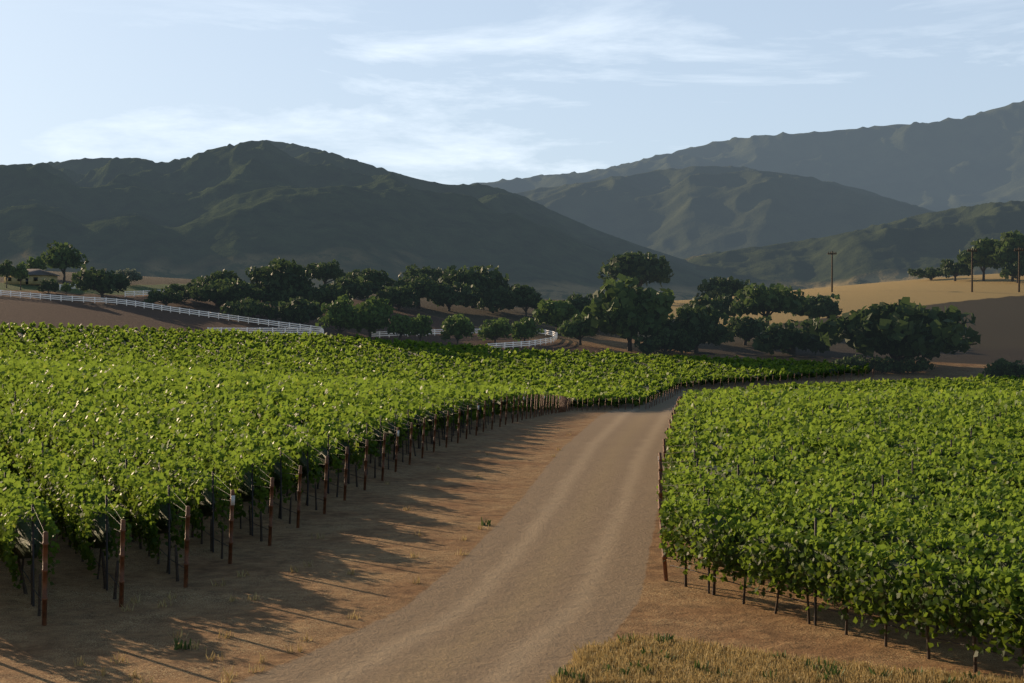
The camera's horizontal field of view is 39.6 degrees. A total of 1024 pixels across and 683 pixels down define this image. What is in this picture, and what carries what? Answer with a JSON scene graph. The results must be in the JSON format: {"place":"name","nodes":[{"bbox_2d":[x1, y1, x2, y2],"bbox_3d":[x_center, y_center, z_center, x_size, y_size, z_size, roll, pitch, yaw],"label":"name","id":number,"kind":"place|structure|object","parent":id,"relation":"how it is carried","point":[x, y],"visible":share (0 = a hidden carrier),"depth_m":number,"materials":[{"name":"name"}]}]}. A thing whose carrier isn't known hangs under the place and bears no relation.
{"place":"outdoors","nodes":[
{"label":"outdoors","id":0,"kind":"place"},
{"bbox_2d":[0,140,761,299],"bbox_3d":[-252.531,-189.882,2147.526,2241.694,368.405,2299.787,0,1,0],"label":"mountain","id":1,"kind":"structure","parent":0,"point":[239,208],"depth_m":1738.06,"materials":[{"name":"green plant"}]},
{"bbox_2d":[0,271,1023,682],"bbox_3d":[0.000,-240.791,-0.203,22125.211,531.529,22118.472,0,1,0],"label":"ground","id":2,"kind":"structure","parent":0,"point":[550,569],"depth_m":35.82,"materials":[{"name":"brown soil"}]},
{"bbox_2d":[4,275,57,284],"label":"house walls","id":3,"kind":"structure","parent":2,"relation":"on","point":[31,281],"depth_m":366.43,"materials":[{"name":"beige paint"}]},
{"bbox_2d":[8,277,37,283],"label":"house windows","id":4,"kind":"structure","parent":3,"relation":"in","point":[35,278],"depth_m":366.09,"materials":[{"name":"black glass"}]},
{"bbox_2d":[4,269,59,275],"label":"house roof","id":5,"kind":"structure","parent":3,"relation":"on","point":[36,272],"depth_m":367.40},
{"bbox_2d":[0,284,557,348],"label":"white fences","id":6,"kind":"object","parent":2,"relation":"on","point":[310,329],"visible":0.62,"depth_m":329.38,"materials":[{"name":"paint"}]},
{"bbox_2d":[21,322,991,625],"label":"vineyard posts","id":7,"kind":"object","parent":2,"relation":"on","point":[561,402],"visible":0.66,"depth_m":47.45,"materials":[{"name":"brown wood"}]},
{"bbox_2d":[231,396,671,504],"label":"post tags","id":8,"kind":"object","parent":7,"relation":"attached to","point":[232,499],"visible":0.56,"depth_m":36.90,"materials":[{"name":"white"}]},
{"bbox_2d":[2,384,1016,625],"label":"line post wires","id":9,"kind":"object","parent":2,"relation":"on","point":[281,462],"visible":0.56,"depth_m":45.81,"materials":[{"name":"grey metal"}]},
{"bbox_2d":[0,321,1023,672],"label":"vine","id":10,"kind":"object","parent":2,"relation":"on","point":[354,397],"depth_m":50.83,"materials":[{"name":"green plant"}]},
{"bbox_2d":[4,262,1021,373],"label":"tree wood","id":11,"kind":"object","parent":2,"relation":"on","point":[792,351],"visible":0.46,"depth_m":345.37,"materials":[{"name":"brown plant"}]},
{"bbox_2d":[0,229,1023,377],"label":"trees","id":12,"kind":"object","parent":11,"relation":"attached to","point":[620,308],"visible":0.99,"depth_m":341.06,"materials":[{"name":"green plant"}]},
{"bbox_2d":[11,421,1017,659],"bbox_3d":[0.526,4.864,58.480,73.625,2.245,72.561,0,1,0],"label":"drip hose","id":13,"kind":"object","parent":2,"relation":"on","point":[670,565],"visible":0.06,"depth_m":31.98,"materials":[{"name":"black plastic"}]},
{"bbox_2d":[74,433,1023,682],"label":"grass tufts","id":14,"kind":"object","parent":2,"relation":"on","point":[657,659],"visible":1,"depth_m":25.02,"materials":[{"name":"plant"}]},
{"bbox_2d":[685,200,1023,289],"bbox_3d":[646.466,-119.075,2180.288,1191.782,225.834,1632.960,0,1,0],"label":"mountain","id":15,"kind":"structure","parent":2,"relation":"on","point":[892,251],"depth_m":2005.75,"materials":[{"name":"grass"},{"name":"soil"}]},
{"bbox_2d":[828,247,1023,291],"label":"utility poles","id":16,"kind":"object","parent":2,"relation":"on","point":[971,250],"visible":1,"depth_m":476.96,"materials":[{"name":"brown wood"}]},
{"bbox_2d":[0,0,1023,184],"label":"sky","id":17,"kind":"structure","parent":0,"point":[450,92],"materials":[{"name":"blue"}]},
{"bbox_2d":[516,166,935,258],"bbox_3d":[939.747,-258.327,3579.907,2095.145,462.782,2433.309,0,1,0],"label":"mountain","id":18,"kind":"structure","parent":0,"point":[686,212],"depth_m":3419.54,"materials":[{"name":"green plant"}]},
{"bbox_2d":[469,101,1023,211],"bbox_3d":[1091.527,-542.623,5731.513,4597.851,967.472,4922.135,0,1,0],"label":"mountain","id":19,"kind":"structure","parent":0,"point":[967,161],"depth_m":5526.82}
]}

